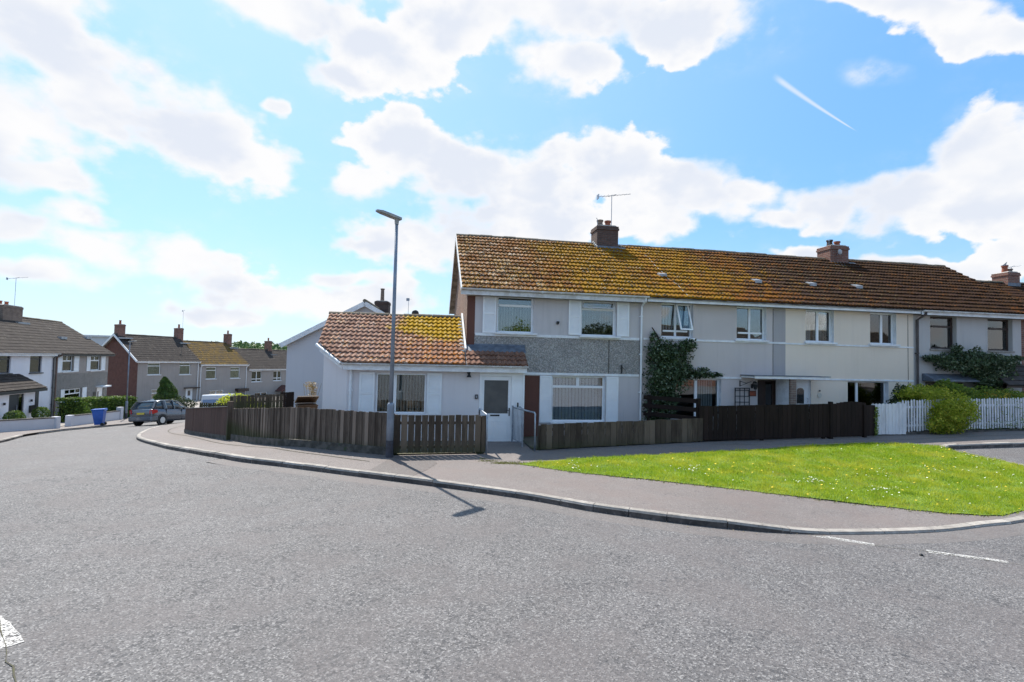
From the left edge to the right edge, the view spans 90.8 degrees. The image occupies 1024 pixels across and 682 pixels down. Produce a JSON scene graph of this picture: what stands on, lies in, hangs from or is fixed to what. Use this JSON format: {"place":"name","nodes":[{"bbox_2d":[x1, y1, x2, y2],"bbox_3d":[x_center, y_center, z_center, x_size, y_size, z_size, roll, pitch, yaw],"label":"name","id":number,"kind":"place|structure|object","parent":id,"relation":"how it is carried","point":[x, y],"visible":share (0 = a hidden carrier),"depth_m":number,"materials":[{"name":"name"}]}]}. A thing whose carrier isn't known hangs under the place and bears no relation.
{"place":"outdoors","nodes":[
{"label":"outdoors","id":0,"kind":"place"},
{"bbox_2d":[0,407,275,438],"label":"pavement","id":1,"kind":"structure","parent":0,"point":[14,433],"depth_m":28.17,"materials":[{"name":"concrete"}]},
{"bbox_2d":[0,416,60,431],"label":"garden wall","id":2,"kind":"structure","parent":1,"relation":"on","point":[23,424],"depth_m":27.37,"materials":[{"name":"paint"}]},
{"bbox_2d":[65,410,119,426],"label":"garden wall","id":3,"kind":"structure","parent":1,"relation":"on","point":[77,419],"depth_m":33.35,"materials":[{"name":"paint"}]},
{"bbox_2d":[92,408,107,424],"bbox_3d":[-26.092,4.804,31.880,0.723,1.074,0.626,2,-2,-22],"label":"wheelie bin","id":4,"kind":"object","parent":1,"relation":"on","point":[99,415],"visible":0.99,"depth_m":31.68,"materials":[{"name":"blue plastic"}]},
{"bbox_2d":[124,341,135,418],"bbox_3d":[-29.491,3.028,39.019,0.660,6.134,0.200,1,-2,5],"label":"street lamp","id":5,"kind":"object","parent":1,"relation":"on","point":[126,409],"visible":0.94,"depth_m":38.98,"materials":[{"name":"metal"}]},
{"bbox_2d":[172,396,197,407],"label":"dark bush","id":6,"kind":"object","parent":1,"relation":"on","point":[189,400],"visible":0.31,"depth_m":42.26,"materials":[{"name":"green plant"}]},
{"bbox_2d":[60,395,279,425],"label":"garden ground","id":7,"kind":"structure","parent":0,"point":[196,406],"depth_m":57.74,"materials":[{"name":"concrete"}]},
{"bbox_2d":[2,410,25,419],"bbox_3d":[-30.141,4.737,30.538,1.088,1.125,1.058,2,-2,-10],"label":"topiary ball","id":8,"kind":"object","parent":7,"relation":"on","point":[15,416],"visible":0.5,"depth_m":30.42,"materials":[{"name":"green plant"}]},
{"bbox_2d":[0,300,59,419],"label":"semi detached house","id":9,"kind":"structure","parent":7,"relation":"on","point":[27,361],"depth_m":34.32,"materials":[{"name":"white paint"}]},
{"bbox_2d":[0,356,12,374],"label":"window","id":10,"kind":"structure","parent":9,"relation":"in","point":[4,360],"depth_m":32.62,"materials":[{"name":"grey glass"}]},
{"bbox_2d":[6,277,24,305],"bbox_3d":[-38.187,-3.773,38.911,1.298,2.436,0.400,2,-2,-20],"label":"tv aerial","id":11,"kind":"object","parent":9,"relation":"attached to","point":[15,285],"visible":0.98,"depth_m":38.86,"materials":[{"name":"metal"}]},
{"bbox_2d":[8,394,23,418],"bbox_3d":[-31.306,4.596,31.796,0.130,2.480,1.450,2,-2,-16],"label":"porch door","id":12,"kind":"structure","parent":9,"relation":"in","point":[15,401],"depth_m":31.83,"materials":[{"name":"grey"}]},
{"bbox_2d":[29,356,43,373],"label":"window","id":13,"kind":"structure","parent":9,"relation":"in","point":[35,361],"depth_m":35.62,"materials":[{"name":"grey"}]},
{"bbox_2d":[31,407,50,417],"bbox_3d":[-30.859,4.891,33.053,0.992,1.248,0.991,2,-2,-10],"label":"topiary ball","id":14,"kind":"object","parent":7,"relation":"on","point":[40,410],"visible":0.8,"depth_m":32.84,"materials":[{"name":"green plant"}]},
{"bbox_2d":[0,317,116,416],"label":"semi detached house","id":15,"kind":"structure","parent":7,"relation":"on","point":[81,366],"depth_m":41.05,"materials":[{"name":"grey tile"}]},
{"bbox_2d":[61,356,74,372],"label":"window","id":16,"kind":"structure","parent":15,"relation":"in","point":[67,360],"depth_m":39.43,"materials":[{"name":"white plastic"}]},
{"bbox_2d":[64,388,79,401],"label":"window","id":17,"kind":"structure","parent":15,"relation":"in","point":[71,393],"depth_m":40.31,"materials":[{"name":"white plastic"}]},
{"bbox_2d":[90,356,101,371],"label":"window","id":18,"kind":"structure","parent":15,"relation":"in","point":[94,366],"depth_m":43.44,"materials":[{"name":"white plastic"}]},
{"bbox_2d":[97,387,102,400],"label":"front door","id":19,"kind":"structure","parent":15,"relation":"in","point":[99,390],"depth_m":44.31,"materials":[{"name":"white plastic"}]},
{"bbox_2d":[54,395,136,421],"bbox_3d":[-31.077,5.375,37.961,2.479,2.711,5.764,2,-2,-7],"label":"hedge","id":20,"kind":"object","parent":7,"relation":"on","point":[80,405],"visible":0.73,"depth_m":36.25,"materials":[{"name":"green plant"}]},
{"bbox_2d":[116,407,123,419],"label":"gate pier","id":21,"kind":"structure","parent":7,"relation":"on","point":[121,409],"depth_m":38.05,"materials":[{"name":"paint"}]},
{"bbox_2d":[101,320,200,401],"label":"terraced house","id":22,"kind":"structure","parent":7,"relation":"on","point":[174,360],"depth_m":60.50,"materials":[{"name":"white paint"}]},
{"bbox_2d":[147,363,159,375],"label":"window","id":23,"kind":"structure","parent":22,"relation":"in","point":[149,374],"depth_m":60.37,"materials":[{"name":"white plastic"}]},
{"bbox_2d":[179,365,190,374],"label":"window","id":24,"kind":"structure","parent":22,"relation":"in","point":[180,365],"depth_m":63.99,"materials":[{"name":"white plastic"}]},
{"bbox_2d":[185,388,192,399],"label":"front door","id":25,"kind":"structure","parent":22,"relation":"in","point":[188,391],"depth_m":64.49,"materials":[{"name":"white plastic"}]},
{"bbox_2d":[152,376,180,399],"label":"conifer","id":26,"kind":"object","parent":7,"relation":"on","point":[167,390],"visible":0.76,"depth_m":48.29,"materials":[{"name":"green plant"}]},
{"bbox_2d":[183,331,249,399],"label":"terraced house","id":27,"kind":"structure","parent":7,"relation":"on","point":[223,365],"depth_m":69.44,"materials":[{"name":"white paint"}]},
{"bbox_2d":[205,367,215,379],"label":"window","id":28,"kind":"structure","parent":27,"relation":"in","point":[206,367],"depth_m":67.42,"materials":[{"name":"white plastic"}]},
{"bbox_2d":[230,367,240,378],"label":"window","id":29,"kind":"structure","parent":27,"relation":"in","point":[236,369],"depth_m":71.12,"materials":[{"name":"white plastic"}]},
{"bbox_2d":[235,338,286,395],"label":"terraced house","id":30,"kind":"structure","parent":7,"relation":"on","point":[266,370],"depth_m":76.85,"materials":[{"name":"white paint"}]},
{"bbox_2d":[251,371,260,381],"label":"window","id":31,"kind":"structure","parent":30,"relation":"in","point":[256,375],"depth_m":74.31,"materials":[{"name":"white plastic"}]},
{"bbox_2d":[255,392,266,394],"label":"window","id":32,"kind":"structure","parent":30,"relation":"in","point":[259,393],"depth_m":75.19,"materials":[{"name":"white plastic"}]},
{"bbox_2d":[273,371,281,380],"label":"window","id":33,"kind":"structure","parent":30,"relation":"in","point":[276,374],"depth_m":78.03,"materials":[{"name":"white plastic"}]},
{"bbox_2d":[0,420,1023,681],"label":"road","id":34,"kind":"structure","parent":0,"point":[126,554],"depth_m":5.58,"materials":[{"name":"grey asphalt"}]},
{"bbox_2d":[0,625,16,681],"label":"road crack","id":35,"kind":"object","parent":34,"relation":"on","point":[13,668],"visible":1,"depth_m":4.05,"materials":[{"name":"grey asphalt"}]},
{"bbox_2d":[0,435,22,442],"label":"kerb","id":36,"kind":"structure","parent":34,"relation":"on","point":[10,438],"depth_m":22.26,"materials":[{"name":"concrete"}]},
{"bbox_2d":[0,616,23,648],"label":"road marking","id":37,"kind":"object","parent":34,"relation":"on","point":[6,631],"visible":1,"depth_m":4.47,"materials":[{"name":"paint"}]},
{"bbox_2d":[36,421,155,433],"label":"kerb","id":38,"kind":"structure","parent":34,"relation":"on","point":[85,428],"depth_m":29.47,"materials":[{"name":"concrete"}]},
{"bbox_2d":[128,400,186,425],"bbox_3d":[-22.785,4.697,33.251,2.020,1.624,4.075,-3,-6,7],"label":"parked car","id":39,"kind":"object","parent":34,"relation":"on","point":[161,412],"visible":0.86,"depth_m":31.79,"materials":[{"name":"silver metal"}]},
{"bbox_2d":[201,394,235,406],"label":"parked van","id":40,"kind":"object","parent":34,"relation":"on","point":[211,398],"visible":0.1,"depth_m":42.27,"materials":[{"name":"grey metal"}]},
{"bbox_2d":[136,423,1023,534],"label":"kerb","id":41,"kind":"structure","parent":34,"relation":"on","point":[696,520],"depth_m":8.64,"materials":[{"name":"concrete"}]},
{"bbox_2d":[206,459,1023,544],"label":"road channel","id":42,"kind":"object","parent":34,"relation":"on","point":[984,533],"visible":0.99,"depth_m":7.98,"materials":[{"name":"concrete"}]},
{"bbox_2d":[816,536,1006,562],"bbox_3d":[5.487,2.938,7.191,2.447,0.001,0.194,0,-2,24],"label":"road marking","id":43,"kind":"object","parent":34,"relation":"on","point":[968,556],"visible":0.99,"depth_m":7.01,"materials":[{"name":"paint"}]},
{"bbox_2d":[815,535,1023,564],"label":"road crack","id":44,"kind":"object","parent":34,"relation":"on","point":[921,550],"visible":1,"depth_m":7.02,"materials":[{"name":"grey asphalt"}]},
{"bbox_2d":[942,442,1023,448],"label":"kerb","id":45,"kind":"structure","parent":34,"relation":"on","point":[989,445],"depth_m":14.43,"materials":[{"name":"concrete"}]},
{"bbox_2d":[0,0,1023,345],"label":"sky","id":46,"kind":"structure","parent":0,"point":[228,164],"materials":[{"name":"blue"}]},
{"bbox_2d":[138,423,1023,531],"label":"pavement","id":47,"kind":"structure","parent":0,"point":[739,504],"depth_m":10.36,"materials":[{"name":"concrete"}]},
{"bbox_2d":[184,406,226,439],"bbox_3d":[-12.325,3.299,20.099,0.287,2.120,8.690,3,-3,-40],"label":"board fence","id":48,"kind":"object","parent":47,"relation":"on","point":[210,422],"visible":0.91,"depth_m":19.01,"materials":[{"name":"brown wood"}]},
{"bbox_2d":[199,402,243,408],"bbox_3d":[-15.614,4.005,27.069,5.677,1.716,0.145,0,-3,39],"label":"board fence","id":49,"kind":"object","parent":47,"relation":"on","point":[211,404],"visible":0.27,"depth_m":27.64,"materials":[{"name":"brown wood"}]},
{"bbox_2d":[226,401,233,439],"bbox_3d":[-9.423,2.737,16.841,0.160,1.442,0.160,3,-3,-40],"label":"fence post","id":50,"kind":"object","parent":47,"relation":"on","point":[230,405],"visible":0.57,"depth_m":16.77,"materials":[{"name":"brown wood"}]},
{"bbox_2d":[214,392,257,407],"bbox_3d":[-16.605,4.060,30.697,3.330,1.885,2.010,2,-2,-10],"label":"round bush","id":51,"kind":"object","parent":47,"relation":"on","point":[223,398],"visible":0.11,"depth_m":30.40,"materials":[{"name":"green plant"}]},
{"bbox_2d":[230,407,397,454],"bbox_3d":[-6.320,2.620,14.337,7.646,1.677,1.010,0,-3,34],"label":"board fence","id":52,"kind":"object","parent":47,"relation":"on","point":[345,431],"visible":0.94,"depth_m":13.29,"materials":[{"name":"brown wood"}]},
{"bbox_2d":[376,209,401,457],"bbox_3d":[-3.095,-0.113,12.258,0.660,6.094,0.200,3,-3,-43],"label":"street lamp","id":53,"kind":"object","parent":47,"relation":"on","point":[390,423],"visible":0.92,"depth_m":12.35,"materials":[{"name":"metal"}]},
{"bbox_2d":[371,456,436,475],"bbox_3d":[-2.371,2.809,11.481,1.240,0.001,2.182,1,-2,5],"label":"pavement patch","id":54,"kind":"object","parent":47,"relation":"on","point":[410,465],"visible":1,"depth_m":11.40,"materials":[{"name":"concrete"}]},
{"bbox_2d":[393,415,485,454],"bbox_3d":[-1.818,2.424,12.816,2.375,1.108,0.145,2,-2,-12],"label":"board fence","id":55,"kind":"object","parent":47,"relation":"on","point":[479,422],"visible":0.92,"depth_m":12.74,"materials":[{"name":"brown wood"}]},
{"bbox_2d":[479,408,487,454],"bbox_3d":[-0.912,2.460,13.672,0.325,1.144,1.538,2,-2,-10],"label":"handrail","id":56,"kind":"object","parent":47,"relation":"on","point":[482,411],"visible":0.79,"depth_m":12.96,"materials":[{"name":"metal"}]},
{"bbox_2d":[511,405,535,450],"bbox_3d":[0.276,2.471,14.304,0.132,1.224,1.673,2,-2,-22],"label":"handrail","id":57,"kind":"object","parent":47,"relation":"on","point":[513,434],"visible":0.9,"depth_m":14.48,"materials":[{"name":"metal"}]},
{"bbox_2d":[168,426,1018,460],"bbox_3d":[-2.746,3.679,17.720,38.726,2.239,11.694,0,-2,21],"label":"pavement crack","id":58,"kind":"object","parent":47,"relation":"on","point":[364,460],"visible":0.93,"depth_m":14.35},
{"bbox_2d":[475,458,991,516],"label":"weeds","id":59,"kind":"object","parent":47,"relation":"on","point":[500,462],"visible":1,"depth_m":10.19,"materials":[{"name":"green plant"}]},
{"bbox_2d":[520,442,1023,516],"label":"grass","id":60,"kind":"structure","parent":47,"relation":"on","point":[901,451],"depth_m":11.17,"materials":[{"name":"green plant"}]},
{"bbox_2d":[557,445,1018,508],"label":"dandelions","id":61,"kind":"object","parent":60,"relation":"on","point":[838,468],"visible":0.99,"depth_m":11.52,"materials":[{"name":"yellow plant"}]},
{"bbox_2d":[561,443,1018,510],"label":"daisies","id":62,"kind":"object","parent":60,"relation":"on","point":[824,481],"visible":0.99,"depth_m":10.83,"materials":[{"name":"white plant"}]},
{"bbox_2d":[828,401,866,438],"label":"garden gate","id":63,"kind":"structure","parent":47,"relation":"on","point":[851,418],"depth_m":15.41,"materials":[{"name":"brown wood"}]},
{"bbox_2d":[867,405,874,435],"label":"board fence","id":64,"kind":"object","parent":47,"relation":"on","point":[870,420],"visible":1,"depth_m":15.59,"materials":[{"name":"brown wood"}]},
{"bbox_2d":[871,403,905,434],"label":"garden gate","id":65,"kind":"structure","parent":47,"relation":"on","point":[892,418],"depth_m":15.85,"materials":[{"name":"white wood"}]},
{"bbox_2d":[901,428,1023,434],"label":"wall","id":66,"kind":"structure","parent":47,"relation":"on","point":[971,430],"depth_m":16.45,"materials":[{"name":"concrete"}]},
{"bbox_2d":[897,397,1023,434],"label":"picket fence","id":67,"kind":"object","parent":66,"relation":"on","point":[911,425],"visible":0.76,"depth_m":16.59,"materials":[{"name":"white wood"}]},
{"bbox_2d":[874,391,1023,435],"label":"creeper","id":68,"kind":"object","parent":67,"relation":"attached to","point":[876,428],"visible":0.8,"depth_m":16.65,"materials":[{"name":"green plant"}]},
{"bbox_2d":[298,423,1022,453],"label":"garden ground","id":69,"kind":"structure","parent":0,"point":[529,441],"depth_m":14.62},
{"bbox_2d":[230,394,282,408],"bbox_3d":[-12.205,3.434,24.046,2.570,1.886,0.176,1,-2,1],"label":"board fence","id":70,"kind":"object","parent":69,"relation":"on","point":[268,400],"visible":0.35,"depth_m":23.99,"materials":[{"name":"brown wood"}]},
{"bbox_2d":[280,392,293,407],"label":"garden gate","id":71,"kind":"structure","parent":70,"relation":"attached to","point":[288,399],"depth_m":24.00,"materials":[{"name":"brown wood"}]},
{"bbox_2d":[295,396,318,408],"bbox_3d":[-6.447,2.331,15.802,0.626,1.257,0.682,3,-3,-30],"label":"planter","id":72,"kind":"object","parent":69,"relation":"on","point":[305,401],"visible":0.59,"depth_m":15.68,"materials":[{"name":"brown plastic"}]},
{"bbox_2d":[303,382,321,403],"bbox_3d":[-6.710,2.235,16.852,0.551,1.773,0.343,2,-2,-10],"label":"pampas plant","id":73,"kind":"object","parent":69,"relation":"on","point":[311,386],"visible":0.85,"depth_m":16.84,"materials":[{"name":"plant"}]},
{"bbox_2d":[278,288,390,408],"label":"gable house","id":74,"kind":"structure","parent":69,"relation":"on","point":[305,361],"depth_m":26.93,"materials":[{"name":"white paint"}]},
{"bbox_2d":[315,218,649,442],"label":"end terrace house","id":75,"kind":"structure","parent":69,"relation":"on","point":[547,331],"depth_m":16.11,"materials":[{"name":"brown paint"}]},
{"bbox_2d":[375,373,426,414],"bbox_3d":[-3.234,1.542,14.695,1.520,1.210,0.269,2,-2,-10],"label":"window","id":76,"kind":"structure","parent":75,"relation":"in","point":[384,376],"depth_m":14.78,"materials":[{"name":"white plastic"}]},
{"bbox_2d":[482,376,510,441],"bbox_3d":[-0.469,2.028,15.058,0.874,1.935,0.101,2,-2,-10],"label":"door","id":77,"kind":"structure","parent":75,"relation":"in","point":[496,390],"depth_m":15.08,"materials":[{"name":"white plastic"}]},
{"bbox_2d":[494,297,536,334],"bbox_3d":[0.115,-0.806,16.052,1.360,1.220,0.404,2,-2,-10],"label":"window","id":78,"kind":"structure","parent":75,"relation":"in","point":[512,332],"depth_m":16.16,"materials":[{"name":"white plastic"}]},
{"bbox_2d":[550,376,603,423],"bbox_3d":[2.142,1.894,16.316,1.880,1.520,0.341,2,-2,-10],"label":"window","id":79,"kind":"structure","parent":75,"relation":"in","point":[575,382],"depth_m":16.46,"materials":[{"name":"white glass"}]},
{"bbox_2d":[579,301,620,338],"bbox_3d":[2.843,-0.705,16.521,1.380,1.220,0.409,2,-2,-10],"label":"window","id":80,"kind":"structure","parent":75,"relation":"in","point":[589,335],"depth_m":16.53,"materials":[{"name":"white plastic"}]},
{"bbox_2d":[597,194,628,224],"bbox_3d":[4.179,-5.314,20.636,1.449,1.570,0.400,2,-2,-10],"label":"tv aerial","id":81,"kind":"object","parent":75,"relation":"attached to","point":[598,196],"visible":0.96,"depth_m":20.62,"materials":[{"name":"metal"}]},
{"bbox_2d":[537,418,702,449],"bbox_3d":[3.151,2.671,14.321,5.023,0.951,0.155,2,-2,-14],"label":"board fence","id":82,"kind":"object","parent":69,"relation":"on","point":[581,435],"visible":0.97,"depth_m":14.22,"materials":[{"name":"brown wood"}]},
{"bbox_2d":[643,395,700,441],"bbox_3d":[4.936,2.432,15.632,0.155,1.420,1.900,3,-3,-43],"label":"rail fence","id":83,"kind":"object","parent":69,"relation":"on","point":[649,406],"visible":0.77,"depth_m":15.65,"materials":[{"name":"brown wood"}]},
{"bbox_2d":[609,244,796,429],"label":"terraced house","id":84,"kind":"structure","parent":69,"relation":"on","point":[740,342],"depth_m":17.35,"materials":[{"name":"white paint"}]},
{"bbox_2d":[660,303,694,339],"bbox_3d":[5.525,-0.653,17.031,1.240,1.220,0.346,2,-2,-10],"label":"window","id":85,"kind":"structure","parent":84,"relation":"in","point":[674,331],"depth_m":17.07,"materials":[{"name":"white plastic"}]},
{"bbox_2d":[642,327,724,419],"bbox_3d":[5.724,1.442,16.539,2.961,3.758,0.745,2,-2,-10],"label":"ivy","id":86,"kind":"object","parent":84,"relation":"attached to","point":[675,373],"visible":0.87,"depth_m":16.47,"materials":[{"name":"green plant"}]},
{"bbox_2d":[689,378,718,415],"bbox_3d":[6.199,1.940,17.153,1.720,1.340,0.144,2,-2,-10],"label":"window","id":87,"kind":"structure","parent":84,"relation":"in","point":[696,384],"depth_m":17.27,"materials":[{"name":"white plastic"}]},
{"bbox_2d":[735,307,768,341],"bbox_3d":[8.244,-0.570,17.440,1.260,1.210,0.274,2,-2,-10],"label":"window","id":88,"kind":"structure","parent":84,"relation":"in","point":[748,332],"depth_m":17.52,"materials":[{"name":"white plastic"}]},
{"bbox_2d":[758,380,773,418],"bbox_3d":[8.745,2.277,17.486,0.690,1.850,0.070,2,-2,-10],"label":"front door","id":89,"kind":"structure","parent":84,"relation":"in","point":[765,391],"depth_m":17.50,"materials":[{"name":"black wood"}]},
{"bbox_2d":[735,388,749,405],"bbox_3d":[7.808,2.316,17.115,0.560,1.460,0.020,2,-2,-10],"label":"trellis","id":90,"kind":"object","parent":69,"relation":"on","point":[739,390],"visible":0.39,"depth_m":17.13,"materials":[{"name":"black metal"}]},
{"bbox_2d":[696,404,835,441],"bbox_3d":[7.637,2.490,15.124,4.381,1.290,0.176,2,-2,-6],"label":"board fence","id":91,"kind":"object","parent":69,"relation":"on","point":[750,422],"visible":0.97,"depth_m":15.04,"materials":[{"name":"brown wood"}]},
{"bbox_2d":[710,240,922,423],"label":"terraced house","id":92,"kind":"structure","parent":69,"relation":"on","point":[850,351],"depth_m":18.17,"materials":[{"name":"white paint"}]},
{"bbox_2d":[796,380,809,403],"bbox_3d":[10.126,2.282,17.694,0.660,1.820,0.070,2,-2,-10],"label":"front door","id":93,"kind":"structure","parent":92,"relation":"in","point":[802,386],"depth_m":17.69,"materials":[{"name":"white plastic"}]},
{"bbox_2d":[804,310,837,344],"bbox_3d":[10.864,-0.490,17.921,1.290,1.210,0.377,2,-2,-10],"label":"window","id":94,"kind":"structure","parent":92,"relation":"in","point":[822,326],"depth_m":18.04,"materials":[{"name":"white plastic"}]},
{"bbox_2d":[848,381,884,404],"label":"window","id":95,"kind":"structure","parent":92,"relation":"in","point":[868,392],"depth_m":18.26,"materials":[{"name":"black glass"}]},
{"bbox_2d":[868,313,900,346],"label":"window","id":96,"kind":"structure","parent":92,"relation":"in","point":[881,324],"depth_m":18.44,"materials":[{"name":"white plastic"}]},
{"bbox_2d":[885,382,915,428],"bbox_3d":[13.018,2.247,16.978,1.413,1.701,0.927,2,-2,-10],"label":"dark shrub","id":97,"kind":"object","parent":69,"relation":"on","point":[894,397],"visible":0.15,"depth_m":17.03,"materials":[{"name":"green plant"}]},
{"bbox_2d":[797,259,1023,423],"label":"terraced house","id":98,"kind":"structure","parent":69,"relation":"on","point":[967,313],"depth_m":19.13,"materials":[{"name":"white tile"}]},
{"bbox_2d":[930,317,952,350],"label":"window","id":99,"kind":"structure","parent":98,"relation":"in","point":[940,327],"depth_m":18.89,"materials":[{"name":"grey glass"}]},
{"bbox_2d":[925,382,962,389],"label":"window","id":100,"kind":"structure","parent":98,"relation":"in","point":[926,383],"depth_m":18.69,"materials":[{"name":"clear glass"}]},
{"bbox_2d":[921,343,1023,421],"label":"climbing shrub","id":101,"kind":"object","parent":98,"relation":"attached to","point":[979,365],"visible":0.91,"depth_m":18.33,"materials":[{"name":"green plant"}]},
{"bbox_2d":[987,319,1014,352],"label":"window","id":102,"kind":"structure","parent":98,"relation":"in","point":[997,329],"depth_m":19.33,"materials":[{"name":"grey glass"}]},
{"bbox_2d":[893,383,981,434],"bbox_3d":[14.002,2.258,16.637,2.350,1.684,1.898,3,-3,-31],"label":"golden shrub","id":103,"kind":"object","parent":69,"relation":"on","point":[951,413],"visible":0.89,"depth_m":16.08,"materials":[{"name":"green plant"}]},
{"bbox_2d":[932,378,988,414],"bbox_3d":[15.424,2.202,17.407,1.851,1.834,1.099,2,-2,-10],"label":"green shrub","id":104,"kind":"object","parent":69,"relation":"on","point":[951,386],"visible":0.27,"depth_m":17.22,"materials":[{"name":"green plant"}]},
{"bbox_2d":[971,385,1023,425],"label":"flowering shrub","id":105,"kind":"object","parent":69,"relation":"on","point":[998,394],"visible":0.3,"depth_m":17.41,"materials":[{"name":"green plant"}]},
{"bbox_2d":[975,262,1023,301],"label":"terraced house","id":106,"kind":"structure","parent":69,"relation":"on","point":[1005,280],"depth_m":24.23,"materials":[{"name":"tile"}]},
{"bbox_3d":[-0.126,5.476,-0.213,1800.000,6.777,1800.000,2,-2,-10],"label":"ground","id":107,"kind":"structure","parent":0,"visible":0},
{"bbox_2d":[84,335,109,344],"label":"flat roofed building","id":108,"kind":"structure","parent":107,"relation":"on","point":[100,339],"depth_m":149.42,"materials":[{"name":"white"}]},
{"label":"hills","id":109,"kind":"structure","parent":0,"visible":0},
{"bbox_2d":[193,340,286,349],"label":"wood","id":110,"kind":"object","parent":109,"relation":"on","point":[241,344],"visible":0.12,"depth_m":366.61,"materials":[{"name":"green plant"}]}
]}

